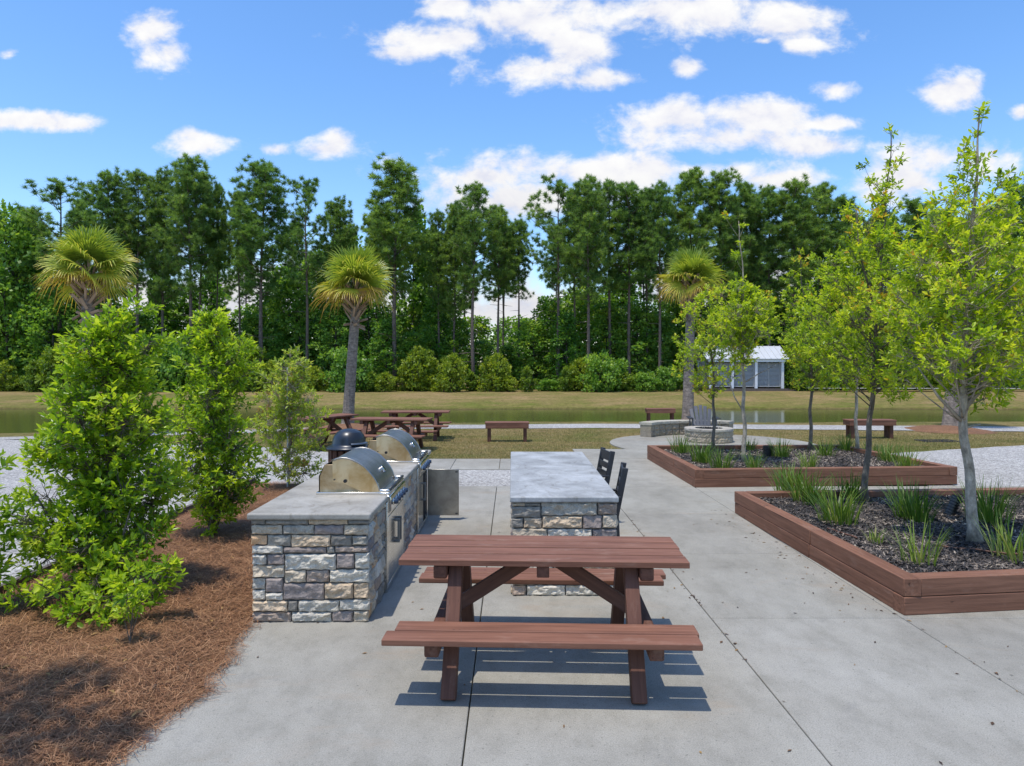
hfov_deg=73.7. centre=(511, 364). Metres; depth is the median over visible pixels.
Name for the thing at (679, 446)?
grass clump
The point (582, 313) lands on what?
broadleaf tree
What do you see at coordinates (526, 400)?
ground
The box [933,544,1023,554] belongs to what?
drip hose
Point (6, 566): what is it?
leafy shrub
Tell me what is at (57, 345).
bank bush
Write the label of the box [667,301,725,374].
broadleaf tree
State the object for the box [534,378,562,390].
bank bush
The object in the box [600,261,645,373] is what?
broadleaf tree
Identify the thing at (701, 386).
bank bush
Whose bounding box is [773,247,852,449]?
young tree
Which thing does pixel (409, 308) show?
broadleaf tree
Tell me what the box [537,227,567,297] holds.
pine tree
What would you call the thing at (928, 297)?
broadleaf tree
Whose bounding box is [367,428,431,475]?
gas grill
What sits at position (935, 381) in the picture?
bank bush
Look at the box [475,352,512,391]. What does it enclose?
bank bush
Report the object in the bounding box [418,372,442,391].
bank bush
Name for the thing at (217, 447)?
leafy shrub
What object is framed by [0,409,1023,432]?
pond water
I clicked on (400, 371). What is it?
bank bush
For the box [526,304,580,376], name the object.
broadleaf tree
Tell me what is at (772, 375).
shed
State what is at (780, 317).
broadleaf tree
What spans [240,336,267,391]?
bank bush
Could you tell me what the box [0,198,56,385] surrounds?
broadleaf tree
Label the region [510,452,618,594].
bar counter
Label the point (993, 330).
young tree
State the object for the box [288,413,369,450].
picnic table
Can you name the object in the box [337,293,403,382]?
broadleaf tree
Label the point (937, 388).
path
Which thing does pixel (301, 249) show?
pine tree
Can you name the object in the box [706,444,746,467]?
grass clump
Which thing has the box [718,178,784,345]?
pine tree
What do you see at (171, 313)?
broadleaf tree
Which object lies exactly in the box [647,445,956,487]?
raised planter
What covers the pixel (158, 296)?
pine tree
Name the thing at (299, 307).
broadleaf tree
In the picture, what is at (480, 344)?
broadleaf tree
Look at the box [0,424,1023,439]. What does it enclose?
gravel path
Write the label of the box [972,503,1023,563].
grass clump
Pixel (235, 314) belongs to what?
broadleaf tree
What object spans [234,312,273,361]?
broadleaf tree
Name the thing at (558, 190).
pine tree
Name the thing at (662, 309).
broadleaf tree
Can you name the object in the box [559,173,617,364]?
pine tree
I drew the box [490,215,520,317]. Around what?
pine tree
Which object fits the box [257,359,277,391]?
bank bush
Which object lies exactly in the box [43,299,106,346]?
broadleaf tree
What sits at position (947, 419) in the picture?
sabal palm
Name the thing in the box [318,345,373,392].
bank bush
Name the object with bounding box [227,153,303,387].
pine tree
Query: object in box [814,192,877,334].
pine tree
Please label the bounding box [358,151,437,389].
pine tree
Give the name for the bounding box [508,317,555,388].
broadleaf tree
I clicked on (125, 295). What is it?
pine tree
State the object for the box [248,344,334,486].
thin shrub
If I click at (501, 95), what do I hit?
sky
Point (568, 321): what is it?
broadleaf tree
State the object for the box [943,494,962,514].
landscape light
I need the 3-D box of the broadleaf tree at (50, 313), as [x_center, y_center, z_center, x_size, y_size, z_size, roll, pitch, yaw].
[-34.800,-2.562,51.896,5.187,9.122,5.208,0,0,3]
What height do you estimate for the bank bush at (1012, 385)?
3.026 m
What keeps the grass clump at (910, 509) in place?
on the bark mulch at (940, 556)
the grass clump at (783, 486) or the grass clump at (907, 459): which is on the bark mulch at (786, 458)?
the grass clump at (907, 459)
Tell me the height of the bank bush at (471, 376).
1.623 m
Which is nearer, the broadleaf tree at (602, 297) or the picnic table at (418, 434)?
the picnic table at (418, 434)
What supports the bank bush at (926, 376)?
on the ground at (526, 400)
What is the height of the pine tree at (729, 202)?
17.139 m
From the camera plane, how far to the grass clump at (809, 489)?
8.83 m
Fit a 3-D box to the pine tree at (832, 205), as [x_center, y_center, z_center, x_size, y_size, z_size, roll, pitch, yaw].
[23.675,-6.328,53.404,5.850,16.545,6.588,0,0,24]
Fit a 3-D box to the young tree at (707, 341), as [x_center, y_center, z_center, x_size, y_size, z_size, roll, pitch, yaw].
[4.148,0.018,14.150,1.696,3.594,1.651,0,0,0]
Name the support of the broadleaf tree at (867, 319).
on the ground at (526, 400)
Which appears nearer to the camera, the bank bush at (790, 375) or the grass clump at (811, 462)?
the grass clump at (811, 462)
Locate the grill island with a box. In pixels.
[247,450,458,621]
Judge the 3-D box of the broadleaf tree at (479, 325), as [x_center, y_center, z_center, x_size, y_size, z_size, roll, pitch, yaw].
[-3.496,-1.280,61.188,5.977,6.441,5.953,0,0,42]
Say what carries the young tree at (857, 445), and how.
on the bark mulch at (786, 458)
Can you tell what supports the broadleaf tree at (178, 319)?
on the ground at (526, 400)
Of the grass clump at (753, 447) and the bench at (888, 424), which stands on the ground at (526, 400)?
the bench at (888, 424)
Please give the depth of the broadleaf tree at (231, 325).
60.52 m
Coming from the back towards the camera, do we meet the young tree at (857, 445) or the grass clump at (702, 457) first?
the young tree at (857, 445)
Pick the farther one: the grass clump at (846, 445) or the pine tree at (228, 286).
the pine tree at (228, 286)
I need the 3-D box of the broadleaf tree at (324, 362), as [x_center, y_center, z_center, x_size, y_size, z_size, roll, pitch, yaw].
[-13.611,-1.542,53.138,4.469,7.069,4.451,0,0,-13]
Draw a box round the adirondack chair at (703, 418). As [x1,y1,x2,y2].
[686,405,720,425]
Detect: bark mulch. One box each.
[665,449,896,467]
[761,495,1023,572]
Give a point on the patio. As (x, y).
(356, 693)
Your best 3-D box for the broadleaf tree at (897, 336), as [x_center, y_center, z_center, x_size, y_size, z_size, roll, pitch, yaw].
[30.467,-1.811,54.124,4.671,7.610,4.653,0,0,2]
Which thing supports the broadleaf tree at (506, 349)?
on the ground at (526, 400)
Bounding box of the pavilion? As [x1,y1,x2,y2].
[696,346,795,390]
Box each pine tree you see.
[0,213,54,335]
[9,175,106,341]
[9,206,51,260]
[53,197,99,302]
[79,165,142,344]
[102,168,170,360]
[105,216,144,304]
[126,165,188,337]
[139,222,185,291]
[148,150,226,356]
[181,171,227,336]
[198,228,241,311]
[203,181,229,314]
[216,186,255,337]
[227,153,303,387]
[227,235,259,307]
[260,175,335,385]
[280,222,314,271]
[306,194,364,360]
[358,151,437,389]
[358,210,392,370]
[360,215,398,298]
[415,208,458,372]
[427,198,477,370]
[446,180,505,389]
[450,214,483,358]
[476,204,525,360]
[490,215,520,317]
[493,231,517,372]
[500,217,537,388]
[518,173,593,381]
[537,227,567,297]
[553,192,592,385]
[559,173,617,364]
[563,214,607,311]
[585,177,641,356]
[597,180,655,373]
[623,186,667,365]
[631,233,665,354]
[632,179,682,373]
[654,165,722,366]
[661,218,694,272]
[685,166,750,384]
[713,219,749,285]
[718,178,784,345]
[741,183,799,345]
[757,171,831,388]
[784,180,854,355]
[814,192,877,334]
[823,213,875,287]
[857,217,905,384]
[878,211,910,296]
[890,193,941,359]
[918,205,959,361]
[920,206,941,248]
[973,202,1004,311]
[985,177,1023,335]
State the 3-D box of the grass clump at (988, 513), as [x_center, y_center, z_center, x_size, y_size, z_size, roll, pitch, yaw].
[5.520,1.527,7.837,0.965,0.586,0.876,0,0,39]
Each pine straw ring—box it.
[323,423,386,429]
[905,425,997,433]
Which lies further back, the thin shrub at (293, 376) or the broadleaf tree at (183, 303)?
the broadleaf tree at (183, 303)
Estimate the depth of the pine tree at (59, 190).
52.44 m
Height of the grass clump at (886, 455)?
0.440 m
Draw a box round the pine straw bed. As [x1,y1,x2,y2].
[0,483,296,765]
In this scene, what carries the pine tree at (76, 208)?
on the ground at (526, 400)
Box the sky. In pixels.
[0,0,1023,362]
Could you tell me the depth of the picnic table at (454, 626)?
4.36 m
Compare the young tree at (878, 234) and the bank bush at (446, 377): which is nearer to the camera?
the young tree at (878, 234)
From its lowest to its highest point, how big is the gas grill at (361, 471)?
0.492 m
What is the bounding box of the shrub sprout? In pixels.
[105,578,153,643]
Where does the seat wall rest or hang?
on the patio
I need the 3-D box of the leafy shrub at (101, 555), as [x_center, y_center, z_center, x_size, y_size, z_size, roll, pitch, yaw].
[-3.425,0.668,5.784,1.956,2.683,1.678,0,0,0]
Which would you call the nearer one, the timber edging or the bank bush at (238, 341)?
the timber edging
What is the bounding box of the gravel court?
[0,440,327,583]
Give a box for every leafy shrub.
[0,288,201,630]
[0,449,18,594]
[152,305,271,537]
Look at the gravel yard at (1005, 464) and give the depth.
14.25 m
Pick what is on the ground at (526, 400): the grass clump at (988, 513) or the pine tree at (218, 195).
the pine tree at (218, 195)
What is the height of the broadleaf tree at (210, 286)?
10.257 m
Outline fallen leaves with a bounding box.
[0,514,251,759]
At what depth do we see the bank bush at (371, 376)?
48.37 m
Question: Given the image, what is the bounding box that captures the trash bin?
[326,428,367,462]
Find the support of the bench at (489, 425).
on the ground at (526, 400)
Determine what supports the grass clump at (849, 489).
on the bark mulch at (940, 556)
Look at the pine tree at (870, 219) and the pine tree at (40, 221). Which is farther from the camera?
the pine tree at (40, 221)
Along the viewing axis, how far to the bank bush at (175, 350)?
48.34 m
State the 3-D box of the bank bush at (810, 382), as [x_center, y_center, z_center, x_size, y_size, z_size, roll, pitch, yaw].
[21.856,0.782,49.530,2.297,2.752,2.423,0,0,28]
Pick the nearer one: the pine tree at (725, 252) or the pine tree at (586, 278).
the pine tree at (586, 278)
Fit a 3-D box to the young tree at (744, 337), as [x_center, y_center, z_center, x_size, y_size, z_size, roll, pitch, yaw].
[4.263,-0.519,12.602,1.349,4.670,1.183,0,0,37]
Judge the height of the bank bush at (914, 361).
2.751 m
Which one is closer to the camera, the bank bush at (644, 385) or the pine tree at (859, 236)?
the bank bush at (644, 385)
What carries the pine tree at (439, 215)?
on the ground at (526, 400)
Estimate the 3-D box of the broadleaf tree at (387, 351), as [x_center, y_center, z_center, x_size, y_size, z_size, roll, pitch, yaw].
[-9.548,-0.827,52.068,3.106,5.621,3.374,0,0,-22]
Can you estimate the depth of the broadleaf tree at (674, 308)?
56.44 m
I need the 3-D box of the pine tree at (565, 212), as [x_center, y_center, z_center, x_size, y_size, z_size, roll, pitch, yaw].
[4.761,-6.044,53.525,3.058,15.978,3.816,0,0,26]
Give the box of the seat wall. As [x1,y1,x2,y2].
[639,420,733,436]
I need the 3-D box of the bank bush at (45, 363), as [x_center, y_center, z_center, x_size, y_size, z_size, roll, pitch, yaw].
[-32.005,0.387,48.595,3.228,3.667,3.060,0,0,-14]
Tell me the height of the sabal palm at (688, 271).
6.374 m
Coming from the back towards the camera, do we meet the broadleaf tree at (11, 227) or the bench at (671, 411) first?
the broadleaf tree at (11, 227)
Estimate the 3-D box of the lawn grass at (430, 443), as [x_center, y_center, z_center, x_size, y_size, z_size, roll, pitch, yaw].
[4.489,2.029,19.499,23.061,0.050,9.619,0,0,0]
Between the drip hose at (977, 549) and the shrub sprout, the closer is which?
the shrub sprout
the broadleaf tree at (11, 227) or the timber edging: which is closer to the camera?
the timber edging
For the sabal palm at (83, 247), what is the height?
6.226 m
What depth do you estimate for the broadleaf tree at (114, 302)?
69.71 m
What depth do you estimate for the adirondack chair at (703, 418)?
19.21 m
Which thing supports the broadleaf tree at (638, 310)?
on the ground at (526, 400)
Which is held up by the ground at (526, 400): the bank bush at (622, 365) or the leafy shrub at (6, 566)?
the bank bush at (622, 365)
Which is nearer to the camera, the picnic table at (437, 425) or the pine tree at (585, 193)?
the picnic table at (437, 425)
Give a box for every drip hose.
[827,528,857,538]
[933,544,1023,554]
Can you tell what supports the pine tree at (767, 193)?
on the ground at (526, 400)
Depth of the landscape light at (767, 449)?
13.47 m
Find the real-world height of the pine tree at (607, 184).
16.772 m
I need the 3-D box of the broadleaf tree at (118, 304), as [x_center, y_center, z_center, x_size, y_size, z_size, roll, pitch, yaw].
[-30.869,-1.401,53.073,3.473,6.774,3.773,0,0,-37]
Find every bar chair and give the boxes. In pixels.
[597,447,614,484]
[612,462,627,535]
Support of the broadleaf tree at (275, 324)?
on the ground at (526, 400)
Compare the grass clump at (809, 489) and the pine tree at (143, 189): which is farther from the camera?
the pine tree at (143, 189)
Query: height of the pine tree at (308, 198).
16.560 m
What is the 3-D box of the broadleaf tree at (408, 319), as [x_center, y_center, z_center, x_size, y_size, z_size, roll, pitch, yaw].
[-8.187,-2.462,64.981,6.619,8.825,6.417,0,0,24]
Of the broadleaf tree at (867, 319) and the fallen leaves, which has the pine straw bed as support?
the fallen leaves
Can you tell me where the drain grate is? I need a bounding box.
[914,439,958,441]
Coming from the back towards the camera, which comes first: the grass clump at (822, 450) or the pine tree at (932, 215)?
the pine tree at (932, 215)
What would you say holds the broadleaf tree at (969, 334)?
on the ground at (526, 400)
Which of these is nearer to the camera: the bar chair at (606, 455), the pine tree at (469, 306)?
the bar chair at (606, 455)
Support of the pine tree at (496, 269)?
on the ground at (526, 400)
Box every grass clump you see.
[666,433,699,453]
[685,440,723,462]
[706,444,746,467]
[739,436,759,450]
[739,449,765,467]
[759,456,824,490]
[766,437,793,456]
[779,466,839,505]
[796,448,823,466]
[802,477,881,525]
[810,437,838,456]
[820,468,869,498]
[833,430,861,450]
[862,525,885,544]
[869,474,948,522]
[873,438,902,462]
[883,517,949,566]
[885,445,931,465]
[953,474,1023,524]
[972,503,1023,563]
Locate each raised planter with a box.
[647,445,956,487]
[734,487,1023,614]
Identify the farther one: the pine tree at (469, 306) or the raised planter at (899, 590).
the pine tree at (469, 306)
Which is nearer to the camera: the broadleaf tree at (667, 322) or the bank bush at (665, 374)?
the bank bush at (665, 374)
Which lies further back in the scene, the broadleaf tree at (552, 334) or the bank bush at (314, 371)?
the broadleaf tree at (552, 334)
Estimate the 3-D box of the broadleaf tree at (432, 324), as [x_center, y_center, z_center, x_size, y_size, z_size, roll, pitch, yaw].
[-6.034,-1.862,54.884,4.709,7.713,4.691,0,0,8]
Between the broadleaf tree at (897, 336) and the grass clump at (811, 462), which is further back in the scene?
the broadleaf tree at (897, 336)
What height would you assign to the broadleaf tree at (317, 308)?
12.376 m
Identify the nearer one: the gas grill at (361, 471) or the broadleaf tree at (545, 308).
the gas grill at (361, 471)
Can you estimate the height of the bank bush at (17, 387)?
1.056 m
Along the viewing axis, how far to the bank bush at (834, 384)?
48.85 m
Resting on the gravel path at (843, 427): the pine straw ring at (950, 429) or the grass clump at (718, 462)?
the pine straw ring at (950, 429)
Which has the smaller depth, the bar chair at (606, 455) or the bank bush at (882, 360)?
the bar chair at (606, 455)
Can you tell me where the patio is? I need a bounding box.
[104,435,1023,765]
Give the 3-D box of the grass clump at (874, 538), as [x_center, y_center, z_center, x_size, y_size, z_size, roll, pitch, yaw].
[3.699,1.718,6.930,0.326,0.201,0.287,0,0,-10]
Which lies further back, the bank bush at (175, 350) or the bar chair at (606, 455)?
the bank bush at (175, 350)
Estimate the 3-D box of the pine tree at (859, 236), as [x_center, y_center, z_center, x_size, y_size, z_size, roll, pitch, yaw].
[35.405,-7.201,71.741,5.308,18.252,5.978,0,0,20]
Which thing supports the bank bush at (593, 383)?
on the ground at (526, 400)
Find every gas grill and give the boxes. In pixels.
[316,447,407,512]
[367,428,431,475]
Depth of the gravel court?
12.24 m
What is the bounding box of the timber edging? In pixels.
[0,478,255,595]
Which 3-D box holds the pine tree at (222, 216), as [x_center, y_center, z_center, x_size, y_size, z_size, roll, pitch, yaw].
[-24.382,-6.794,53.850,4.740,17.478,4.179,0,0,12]
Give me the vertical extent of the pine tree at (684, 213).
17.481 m
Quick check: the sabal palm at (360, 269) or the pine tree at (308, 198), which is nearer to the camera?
the sabal palm at (360, 269)
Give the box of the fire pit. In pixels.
[684,426,733,443]
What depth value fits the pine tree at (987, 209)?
53.23 m
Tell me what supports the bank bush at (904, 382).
on the ground at (526, 400)
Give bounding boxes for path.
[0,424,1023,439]
[900,388,1019,388]
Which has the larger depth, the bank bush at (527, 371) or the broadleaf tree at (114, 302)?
the broadleaf tree at (114, 302)
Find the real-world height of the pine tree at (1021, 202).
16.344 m
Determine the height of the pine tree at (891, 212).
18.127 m
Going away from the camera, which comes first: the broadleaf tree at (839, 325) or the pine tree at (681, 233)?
the broadleaf tree at (839, 325)
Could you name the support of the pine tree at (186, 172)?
on the ground at (526, 400)
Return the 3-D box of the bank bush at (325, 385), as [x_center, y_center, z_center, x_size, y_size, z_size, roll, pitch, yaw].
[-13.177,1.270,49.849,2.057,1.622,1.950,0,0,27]
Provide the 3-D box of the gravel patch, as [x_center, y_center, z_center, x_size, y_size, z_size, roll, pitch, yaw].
[-0.950,2.036,12.300,2.900,0.001,2.000,0,0,0]
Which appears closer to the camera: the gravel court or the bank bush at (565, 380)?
the gravel court
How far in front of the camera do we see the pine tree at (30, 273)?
53.99 m
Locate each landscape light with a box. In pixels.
[763,445,772,456]
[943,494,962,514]
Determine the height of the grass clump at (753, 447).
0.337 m
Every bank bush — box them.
[0,359,19,391]
[0,379,27,390]
[18,359,45,391]
[29,353,63,390]
[34,345,81,391]
[39,335,81,391]
[142,332,197,391]
[143,352,185,391]
[176,373,192,391]
[218,335,258,391]
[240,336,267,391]
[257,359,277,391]
[299,366,325,391]
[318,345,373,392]
[318,371,339,390]
[356,372,384,391]
[370,371,396,391]
[394,365,410,390]
[401,345,439,391]
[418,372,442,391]
[430,352,468,391]
[463,371,480,390]
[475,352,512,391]
[491,375,518,391]
[519,365,538,391]
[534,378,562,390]
[558,365,577,391]
[566,357,591,390]
[575,350,620,391]
[598,354,636,391]
[611,371,641,391]
[628,370,664,391]
[654,365,682,391]
[674,372,704,390]
[776,350,821,390]
[800,363,829,390]
[817,356,844,390]
[824,336,869,390]
[870,335,897,388]
[884,354,911,389]
[900,359,927,389]
[915,355,939,389]
[931,372,945,389]
[993,359,1023,387]
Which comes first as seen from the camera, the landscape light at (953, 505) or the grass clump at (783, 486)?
the landscape light at (953, 505)
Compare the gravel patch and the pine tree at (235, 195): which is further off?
the pine tree at (235, 195)
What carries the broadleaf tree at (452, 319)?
on the ground at (526, 400)
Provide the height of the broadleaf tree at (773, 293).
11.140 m
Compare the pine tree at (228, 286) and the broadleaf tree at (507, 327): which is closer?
the broadleaf tree at (507, 327)
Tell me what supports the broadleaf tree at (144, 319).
on the ground at (526, 400)
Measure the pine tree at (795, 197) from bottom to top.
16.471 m
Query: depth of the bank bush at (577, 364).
49.44 m
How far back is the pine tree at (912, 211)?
52.81 m
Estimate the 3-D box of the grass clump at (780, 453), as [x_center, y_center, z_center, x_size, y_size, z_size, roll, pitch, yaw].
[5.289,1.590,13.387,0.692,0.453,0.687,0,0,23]
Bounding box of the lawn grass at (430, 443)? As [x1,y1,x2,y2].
[244,421,1023,459]
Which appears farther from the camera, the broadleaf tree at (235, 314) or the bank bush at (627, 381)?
the broadleaf tree at (235, 314)
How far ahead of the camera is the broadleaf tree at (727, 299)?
56.49 m
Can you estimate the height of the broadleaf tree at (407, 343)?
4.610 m
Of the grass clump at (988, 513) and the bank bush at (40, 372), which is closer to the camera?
the grass clump at (988, 513)
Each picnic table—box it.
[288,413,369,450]
[350,417,437,447]
[380,410,451,440]
[381,534,702,703]
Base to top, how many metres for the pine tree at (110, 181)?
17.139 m
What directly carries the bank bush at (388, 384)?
on the ground at (526, 400)
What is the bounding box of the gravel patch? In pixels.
[459,470,509,485]
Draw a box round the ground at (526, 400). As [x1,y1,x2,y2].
[0,374,1023,765]
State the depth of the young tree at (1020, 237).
10.00 m
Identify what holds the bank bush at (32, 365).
on the ground at (526, 400)
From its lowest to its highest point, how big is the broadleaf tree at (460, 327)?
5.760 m
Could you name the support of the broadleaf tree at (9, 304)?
on the ground at (526, 400)
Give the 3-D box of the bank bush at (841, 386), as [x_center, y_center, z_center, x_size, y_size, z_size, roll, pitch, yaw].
[24.116,0.052,49.647,3.672,4.443,3.482,0,0,30]
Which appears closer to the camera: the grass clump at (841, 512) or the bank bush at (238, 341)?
the grass clump at (841, 512)
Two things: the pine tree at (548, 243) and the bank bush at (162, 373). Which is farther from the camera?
the pine tree at (548, 243)
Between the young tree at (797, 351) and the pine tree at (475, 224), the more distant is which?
the pine tree at (475, 224)
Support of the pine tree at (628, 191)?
on the ground at (526, 400)
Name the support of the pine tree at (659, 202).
on the ground at (526, 400)
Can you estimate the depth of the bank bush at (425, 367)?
49.40 m
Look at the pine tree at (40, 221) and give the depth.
71.85 m
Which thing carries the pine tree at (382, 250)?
on the ground at (526, 400)
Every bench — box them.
[485,421,528,441]
[645,408,675,420]
[842,419,896,438]
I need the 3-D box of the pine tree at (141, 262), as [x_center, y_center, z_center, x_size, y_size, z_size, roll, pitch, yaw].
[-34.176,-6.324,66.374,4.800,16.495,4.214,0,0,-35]
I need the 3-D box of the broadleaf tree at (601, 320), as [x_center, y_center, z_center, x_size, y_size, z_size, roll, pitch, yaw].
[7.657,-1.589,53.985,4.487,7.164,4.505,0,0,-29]
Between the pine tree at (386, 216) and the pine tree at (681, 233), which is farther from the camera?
the pine tree at (681, 233)
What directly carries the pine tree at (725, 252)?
on the ground at (526, 400)
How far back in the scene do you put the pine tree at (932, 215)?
64.12 m
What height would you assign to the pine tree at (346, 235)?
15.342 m
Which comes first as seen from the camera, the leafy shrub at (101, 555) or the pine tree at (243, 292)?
the leafy shrub at (101, 555)
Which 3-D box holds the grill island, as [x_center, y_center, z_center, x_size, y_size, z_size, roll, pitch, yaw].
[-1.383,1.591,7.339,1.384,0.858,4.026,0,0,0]
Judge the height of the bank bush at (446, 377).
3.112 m
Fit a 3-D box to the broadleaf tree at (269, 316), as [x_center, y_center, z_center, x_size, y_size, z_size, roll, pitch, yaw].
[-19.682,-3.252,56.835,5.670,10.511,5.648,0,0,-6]
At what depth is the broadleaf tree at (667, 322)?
53.39 m
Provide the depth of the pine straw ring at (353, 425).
21.76 m
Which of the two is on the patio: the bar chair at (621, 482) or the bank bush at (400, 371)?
the bar chair at (621, 482)
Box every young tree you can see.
[671,279,752,451]
[701,210,781,462]
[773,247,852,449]
[785,122,958,500]
[802,236,899,451]
[870,100,1023,543]
[996,236,1023,382]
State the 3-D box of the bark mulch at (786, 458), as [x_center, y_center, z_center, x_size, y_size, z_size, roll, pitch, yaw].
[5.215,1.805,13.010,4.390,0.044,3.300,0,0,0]
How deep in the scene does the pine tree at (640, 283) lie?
65.18 m
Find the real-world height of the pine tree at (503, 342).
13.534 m
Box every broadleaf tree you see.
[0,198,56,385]
[0,236,78,377]
[9,272,81,379]
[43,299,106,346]
[98,303,135,374]
[99,288,123,312]
[123,313,159,371]
[135,274,183,367]
[147,301,197,341]
[164,286,212,339]
[187,273,232,337]
[203,318,237,338]
[228,303,279,351]
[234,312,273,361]
[243,263,310,379]
[253,300,295,357]
[254,271,334,381]
[296,249,334,369]
[307,301,363,374]
[316,230,372,352]
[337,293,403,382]
[367,317,404,377]
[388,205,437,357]
[390,330,434,382]
[396,299,441,353]
[406,229,453,355]
[412,295,467,385]
[428,292,468,358]
[439,317,478,381]
[447,315,506,381]
[465,339,502,388]
[484,315,527,377]
[496,344,522,382]
[501,317,543,368]
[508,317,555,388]
[524,294,576,387]
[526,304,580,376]
[545,312,586,380]
[553,286,611,374]
[567,294,625,354]
[580,299,636,379]
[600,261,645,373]
[604,297,669,382]
[606,287,643,372]
[637,311,683,387]
[645,299,685,354]
[657,289,695,387]
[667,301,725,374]
[695,285,756,344]
[728,261,788,359]
[757,295,808,371]
[784,278,840,365]
[815,301,868,367]
[845,281,900,379]
[872,303,920,368]
[901,278,951,382]
[940,306,986,374]
[991,297,1023,374]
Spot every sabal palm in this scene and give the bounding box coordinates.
[30,223,140,428]
[309,244,394,423]
[652,246,726,419]
[922,215,1013,425]
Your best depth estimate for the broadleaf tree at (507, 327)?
67.21 m
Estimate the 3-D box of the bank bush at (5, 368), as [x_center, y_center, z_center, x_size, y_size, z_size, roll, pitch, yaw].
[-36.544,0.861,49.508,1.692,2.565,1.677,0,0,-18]
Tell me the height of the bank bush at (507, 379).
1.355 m
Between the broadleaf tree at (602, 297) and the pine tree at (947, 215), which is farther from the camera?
the broadleaf tree at (602, 297)
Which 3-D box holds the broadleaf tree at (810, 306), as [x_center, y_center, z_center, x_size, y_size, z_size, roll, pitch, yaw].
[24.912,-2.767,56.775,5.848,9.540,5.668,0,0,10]
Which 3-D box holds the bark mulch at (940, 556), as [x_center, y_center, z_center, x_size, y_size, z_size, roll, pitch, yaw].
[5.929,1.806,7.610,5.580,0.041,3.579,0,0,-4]
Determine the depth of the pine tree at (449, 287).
52.79 m
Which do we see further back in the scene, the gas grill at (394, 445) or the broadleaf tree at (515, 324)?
the broadleaf tree at (515, 324)
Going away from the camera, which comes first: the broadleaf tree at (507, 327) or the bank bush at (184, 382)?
the bank bush at (184, 382)
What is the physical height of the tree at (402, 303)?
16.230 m
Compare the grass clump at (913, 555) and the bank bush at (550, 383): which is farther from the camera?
the bank bush at (550, 383)
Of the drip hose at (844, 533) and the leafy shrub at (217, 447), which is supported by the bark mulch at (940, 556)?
the drip hose at (844, 533)
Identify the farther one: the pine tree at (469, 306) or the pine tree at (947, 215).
the pine tree at (469, 306)
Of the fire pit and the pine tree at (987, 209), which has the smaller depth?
the fire pit
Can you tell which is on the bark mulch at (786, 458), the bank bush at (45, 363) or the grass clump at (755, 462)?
the grass clump at (755, 462)
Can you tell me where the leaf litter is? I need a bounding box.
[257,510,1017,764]
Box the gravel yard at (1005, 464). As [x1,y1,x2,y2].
[891,445,1023,485]
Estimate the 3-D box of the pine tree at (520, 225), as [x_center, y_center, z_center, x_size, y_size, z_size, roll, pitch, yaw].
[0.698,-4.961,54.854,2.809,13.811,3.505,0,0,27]
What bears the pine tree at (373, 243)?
on the ground at (526, 400)

